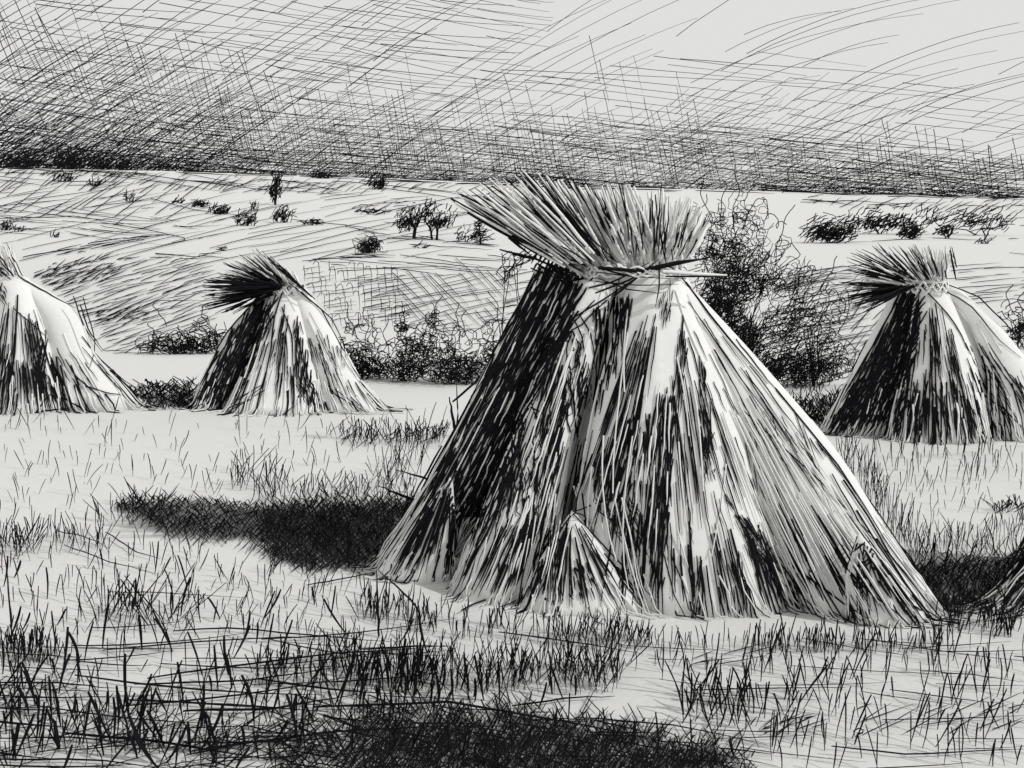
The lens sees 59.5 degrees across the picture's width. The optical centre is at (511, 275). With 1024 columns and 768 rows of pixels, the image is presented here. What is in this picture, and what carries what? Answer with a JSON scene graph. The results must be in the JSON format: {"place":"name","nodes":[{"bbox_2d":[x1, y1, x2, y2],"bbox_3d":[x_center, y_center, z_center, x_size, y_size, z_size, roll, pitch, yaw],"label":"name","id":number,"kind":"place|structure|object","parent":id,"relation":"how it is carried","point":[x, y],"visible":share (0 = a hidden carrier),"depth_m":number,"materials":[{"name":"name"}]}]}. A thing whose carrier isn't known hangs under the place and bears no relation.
{"place":"outdoors","nodes":[
{"label":"outdoors","id":0,"kind":"place"},
{"bbox_2d":[0,168,1023,767],"bbox_3d":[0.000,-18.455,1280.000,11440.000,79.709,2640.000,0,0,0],"label":"ground","id":1,"kind":"structure","parent":0,"point":[646,690],"depth_m":5.77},
{"bbox_2d":[0,542,11,640],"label":"dry stalk","id":2,"kind":"object","parent":1,"relation":"on","point":[8,593],"visible":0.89,"depth_m":3.39,"materials":[{"name":"plant"}]},
{"bbox_2d":[0,217,14,230],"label":"bush","id":3,"kind":"object","parent":1,"relation":"on","point":[7,226],"visible":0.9,"depth_m":158.88,"materials":[{"name":"black plant"}]},
{"bbox_2d":[9,224,25,231],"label":"bush","id":4,"kind":"object","parent":1,"relation":"on","point":[18,228],"visible":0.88,"depth_m":155.78,"materials":[{"name":"black plant"}]},
{"bbox_2d":[0,149,44,167],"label":"bush","id":5,"kind":"object","parent":1,"relation":"on","point":[25,161],"visible":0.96,"depth_m":448.57,"materials":[{"name":"black plant"}]},
{"bbox_2d":[29,709,60,747],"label":"dry stalk","id":6,"kind":"object","parent":1,"relation":"on","point":[55,730],"visible":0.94,"depth_m":2.65,"materials":[{"name":"plant"}]},
{"bbox_2d":[50,229,59,237],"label":"bush","id":7,"kind":"object","parent":1,"relation":"on","point":[55,235],"visible":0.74,"depth_m":142.59,"materials":[{"name":"black plant"}]},
{"bbox_2d":[52,168,76,181],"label":"bush","id":8,"kind":"object","parent":1,"relation":"on","point":[69,177],"visible":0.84,"depth_m":358.34,"materials":[{"name":"black plant"}]},
{"bbox_2d":[50,144,96,168],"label":"bush","id":9,"kind":"object","parent":1,"relation":"on","point":[70,159],"visible":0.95,"depth_m":448.11,"materials":[{"name":"black plant"}]},
{"bbox_2d":[0,242,163,415],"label":"grain stook","id":10,"kind":"object","parent":1,"relation":"on","point":[51,360],"visible":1,"depth_m":9.32,"materials":[{"name":"plant"}]},
{"bbox_2d":[86,176,105,185],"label":"bush","id":11,"kind":"object","parent":1,"relation":"on","point":[98,182],"visible":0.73,"depth_m":334.34,"materials":[{"name":"black plant"}]},
{"bbox_2d":[89,152,119,169],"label":"bush","id":12,"kind":"object","parent":1,"relation":"on","point":[105,164],"visible":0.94,"depth_m":448.60,"materials":[{"name":"black plant"}]},
{"bbox_2d":[114,157,133,169],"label":"bush","id":13,"kind":"object","parent":1,"relation":"on","point":[123,162],"visible":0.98,"depth_m":447.66,"materials":[{"name":"black plant"}]},
{"bbox_2d":[123,189,138,201],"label":"bush","id":14,"kind":"object","parent":1,"relation":"on","point":[126,198],"visible":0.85,"depth_m":256.70,"materials":[{"name":"black plant"}]},
{"bbox_2d":[171,195,184,203],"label":"bush","id":15,"kind":"object","parent":1,"relation":"on","point":[178,200],"visible":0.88,"depth_m":250.31,"materials":[{"name":"black plant"}]},
{"bbox_2d":[135,299,227,354],"bbox_3d":[-5.873,0.951,15.962,1.730,1.052,0.650,0,0,0],"label":"shrub","id":16,"kind":"object","parent":1,"relation":"on","point":[187,346],"visible":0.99,"depth_m":15.88,"materials":[{"name":"black plant"}]},
{"bbox_2d":[191,199,210,206],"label":"bush","id":17,"kind":"object","parent":1,"relation":"on","point":[196,202],"visible":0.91,"depth_m":236.08,"materials":[{"name":"black plant"}]},
{"bbox_2d":[192,691,215,740],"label":"dry stalk","id":18,"kind":"object","parent":1,"relation":"on","point":[206,718],"visible":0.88,"depth_m":2.68,"materials":[{"name":"plant"}]},
{"bbox_2d":[206,202,230,213],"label":"bush","id":19,"kind":"object","parent":1,"relation":"on","point":[221,209],"visible":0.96,"depth_m":211.33,"materials":[{"name":"black plant"}]},
{"bbox_2d":[232,208,257,225],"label":"bush","id":20,"kind":"object","parent":1,"relation":"on","point":[248,220],"visible":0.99,"depth_m":175.04,"materials":[{"name":"black plant"}]},
{"bbox_2d":[250,201,258,210],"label":"bush","id":21,"kind":"object","parent":1,"relation":"on","point":[252,206],"visible":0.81,"depth_m":227.66,"materials":[{"name":"black plant"}]},
{"bbox_2d":[265,171,282,204],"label":"tree","id":22,"kind":"object","parent":1,"relation":"on","point":[274,192],"visible":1,"depth_m":253.02,"materials":[{"name":"black plant"}]},
{"bbox_2d":[269,204,296,222],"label":"bush","id":23,"kind":"object","parent":1,"relation":"on","point":[282,215],"visible":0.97,"depth_m":185.77,"materials":[{"name":"black plant"}]},
{"bbox_2d":[176,249,414,416],"bbox_3d":[-2.261,0.565,9.676,2.513,1.710,1.761,0,0,0],"label":"grain stook","id":24,"kind":"object","parent":1,"relation":"on","point":[280,350],"visible":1,"depth_m":9.31,"materials":[{"name":"plant"}]},
{"bbox_2d":[297,217,324,224],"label":"bush","id":25,"kind":"object","parent":1,"relation":"on","point":[317,222],"visible":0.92,"depth_m":179.32,"materials":[{"name":"black plant"}]},
{"bbox_2d":[309,171,340,178],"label":"bush","id":26,"kind":"object","parent":1,"relation":"on","point":[321,174],"visible":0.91,"depth_m":430.87,"materials":[{"name":"black plant"}]},
{"bbox_2d":[338,301,398,380],"bbox_3d":[-2.032,0.944,12.098,1.010,1.201,0.610,0,0,0],"label":"shrub","id":27,"kind":"object","parent":1,"relation":"on","point":[363,365],"visible":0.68,"depth_m":12.05,"materials":[{"name":"black plant"}]},
{"bbox_2d":[352,233,387,253],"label":"bush","id":28,"kind":"object","parent":1,"relation":"on","point":[369,247],"visible":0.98,"depth_m":105.65,"materials":[{"name":"black plant"}]},
{"bbox_2d":[354,205,386,213],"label":"bush","id":29,"kind":"object","parent":1,"relation":"on","point":[367,212],"visible":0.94,"depth_m":220.82,"materials":[{"name":"black plant"}]},
{"bbox_2d":[363,170,388,189],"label":"bush","id":30,"kind":"object","parent":1,"relation":"on","point":[379,184],"visible":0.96,"depth_m":359.24,"materials":[{"name":"black plant"}]},
{"bbox_2d":[376,569,379,635],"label":"dry stalk","id":31,"kind":"object","parent":1,"relation":"on","point":[378,617],"visible":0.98,"depth_m":3.45,"materials":[{"name":"plant"}]},
{"bbox_2d":[379,486,413,500],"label":"dry stalk","id":32,"kind":"object","parent":1,"relation":"on","point":[402,495],"visible":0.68,"depth_m":5.31,"materials":[{"name":"plant"}]},
{"bbox_2d":[378,570,418,614],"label":"dry stalk","id":33,"kind":"object","parent":1,"relation":"on","point":[407,596],"visible":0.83,"depth_m":3.60,"materials":[{"name":"plant"}]},
{"bbox_2d":[373,296,444,382],"bbox_3d":[-1.351,0.881,11.790,0.849,1.231,0.743,0,0,28],"label":"shrub","id":34,"kind":"object","parent":1,"relation":"on","point":[409,362],"visible":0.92,"depth_m":11.75,"materials":[{"name":"black plant"}]},
{"bbox_2d":[391,203,429,237],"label":"tree","id":35,"kind":"object","parent":1,"relation":"on","point":[409,221],"visible":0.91,"depth_m":144.68,"materials":[{"name":"black plant"}]},
{"bbox_2d":[409,579,414,632],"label":"dry stalk","id":36,"kind":"object","parent":1,"relation":"on","point":[412,607],"visible":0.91,"depth_m":3.50,"materials":[{"name":"plant"}]},
{"bbox_2d":[397,470,427,480],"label":"dry stalk","id":37,"kind":"object","parent":1,"relation":"on","point":[419,476],"visible":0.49,"depth_m":5.72,"materials":[{"name":"plant"}]},
{"bbox_2d":[412,239,431,247],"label":"bush","id":38,"kind":"object","parent":1,"relation":"on","point":[422,243],"visible":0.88,"depth_m":119.87,"materials":[{"name":"black plant"}]},
{"bbox_2d":[415,197,457,239],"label":"tree","id":39,"kind":"object","parent":1,"relation":"on","point":[437,223],"visible":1,"depth_m":140.03,"materials":[{"name":"black plant"}]},
{"bbox_2d":[416,291,499,384],"bbox_3d":[-0.711,0.841,11.578,1.033,1.275,0.877,0,0,-40],"label":"shrub","id":40,"kind":"object","parent":1,"relation":"on","point":[454,373],"visible":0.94,"depth_m":11.48,"materials":[{"name":"black plant"}]},
{"bbox_2d":[449,378,479,428],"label":"dry stalk","id":41,"kind":"object","parent":1,"relation":"on","point":[458,397],"visible":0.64,"depth_m":7.77,"materials":[{"name":"plant"}]},
{"bbox_2d":[454,227,477,241],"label":"bush","id":42,"kind":"object","parent":1,"relation":"on","point":[460,237],"visible":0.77,"depth_m":135.16,"materials":[{"name":"black plant"}]},
{"bbox_2d":[467,221,493,243],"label":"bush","id":43,"kind":"object","parent":1,"relation":"on","point":[477,234],"visible":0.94,"depth_m":129.06,"materials":[{"name":"black plant"}]},
{"bbox_2d":[468,320,505,374],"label":"shrub","id":44,"kind":"object","parent":1,"relation":"on","point":[487,353],"visible":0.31,"depth_m":11.94,"materials":[{"name":"black plant"}]},
{"bbox_2d":[0,374,1023,767],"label":"stubble","id":45,"kind":"object","parent":1,"relation":"on","point":[418,660],"visible":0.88,"depth_m":3.21,"materials":[{"name":"black plant"}]},
{"bbox_2d":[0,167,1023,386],"bbox_3d":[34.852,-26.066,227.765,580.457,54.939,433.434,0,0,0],"label":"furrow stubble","id":46,"kind":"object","parent":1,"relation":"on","point":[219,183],"visible":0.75,"depth_m":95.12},
{"bbox_2d":[0,380,1023,767],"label":"fallen straw","id":47,"kind":"object","parent":1,"relation":"on","point":[550,732],"visible":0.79,"depth_m":2.82,"materials":[{"name":"black plant"}]},
{"bbox_2d":[496,248,536,337],"bbox_3d":[0.052,0.601,6.987,0.290,1.632,0.273,0,0,40],"label":"shrub","id":48,"kind":"object","parent":1,"relation":"on","point":[512,267],"visible":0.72,"depth_m":6.99,"materials":[{"name":"black plant"}]},
{"bbox_2d":[351,166,977,628],"bbox_3d":[0.570,0.449,4.596,2.680,1.942,2.137,0,0,0],"label":"grain stook","id":49,"kind":"object","parent":1,"relation":"on","point":[641,434],"visible":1,"depth_m":3.94,"materials":[{"name":"plant"}]},
{"bbox_2d":[698,271,793,381],"bbox_3d":[2.698,0.687,10.588,1.153,1.476,0.856,0,0,27],"label":"shrub","id":50,"kind":"object","parent":1,"relation":"on","point":[751,335],"visible":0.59,"depth_m":10.53,"materials":[{"name":"black plant"}]},
{"bbox_2d":[685,160,815,342],"bbox_3d":[3.038,-0.025,11.481,1.731,2.908,1.256,0,0,0],"label":"shrub","id":51,"kind":"object","parent":1,"relation":"on","point":[733,266],"visible":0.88,"depth_m":11.46,"materials":[{"name":"black plant"}]},
{"bbox_2d":[744,243,859,387],"bbox_3d":[3.655,0.534,11.282,1.457,1.877,1.096,0,0,0],"label":"shrub","id":52,"kind":"object","parent":1,"relation":"on","point":[813,372],"visible":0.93,"depth_m":11.24,"materials":[{"name":"black plant"}]},
{"bbox_2d":[798,212,859,242],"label":"hedge bush","id":53,"kind":"object","parent":1,"relation":"on","point":[834,234],"visible":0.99,"depth_m":134.29,"materials":[{"name":"black plant"}]},
{"bbox_2d":[853,728,863,744],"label":"dry stalk","id":54,"kind":"object","parent":1,"relation":"on","point":[856,734],"visible":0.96,"depth_m":2.68,"materials":[{"name":"plant"}]},
{"bbox_2d":[837,202,959,233],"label":"hedge bush","id":55,"kind":"object","parent":1,"relation":"on","point":[873,223],"visible":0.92,"depth_m":166.12,"materials":[{"name":"black plant"}]},
{"bbox_2d":[895,223,926,238],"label":"hedge bush","id":56,"kind":"object","parent":1,"relation":"on","point":[914,231],"visible":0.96,"depth_m":147.68,"materials":[{"name":"black plant"}]},
{"bbox_2d":[819,244,1023,444],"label":"grain stook","id":57,"kind":"object","parent":1,"relation":"on","point":[939,357],"visible":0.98,"depth_m":7.66,"materials":[{"name":"plant"}]},
{"bbox_2d":[932,221,957,237],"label":"hedge bush","id":58,"kind":"object","parent":1,"relation":"on","point":[946,230],"visible":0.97,"depth_m":153.38,"materials":[{"name":"black plant"}]},
{"bbox_2d":[951,204,1017,235],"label":"hedge bush","id":59,"kind":"object","parent":1,"relation":"on","point":[973,223],"visible":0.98,"depth_m":163.90,"materials":[{"name":"black plant"}]},
{"bbox_2d":[974,233,995,243],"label":"hedge bush","id":60,"kind":"object","parent":1,"relation":"on","point":[984,239],"visible":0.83,"depth_m":133.69,"materials":[{"name":"black plant"}]},
{"bbox_2d":[961,537,1023,617],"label":"grain stook","id":61,"kind":"object","parent":1,"relation":"on","point":[1014,573],"visible":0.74,"depth_m":3.78,"materials":[{"name":"plant"}]},
{"bbox_2d":[997,285,1023,347],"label":"shrub","id":62,"kind":"object","parent":1,"relation":"on","point":[1020,327],"visible":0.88,"depth_m":17.06,"materials":[{"name":"black plant"}]},
{"bbox_2d":[0,0,1023,197],"bbox_3d":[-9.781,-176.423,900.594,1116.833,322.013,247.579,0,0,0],"label":"sky","id":63,"kind":"structure","parent":0,"point":[166,165],"depth_m":939.42,"materials":[{"name":"grey"}]}
]}

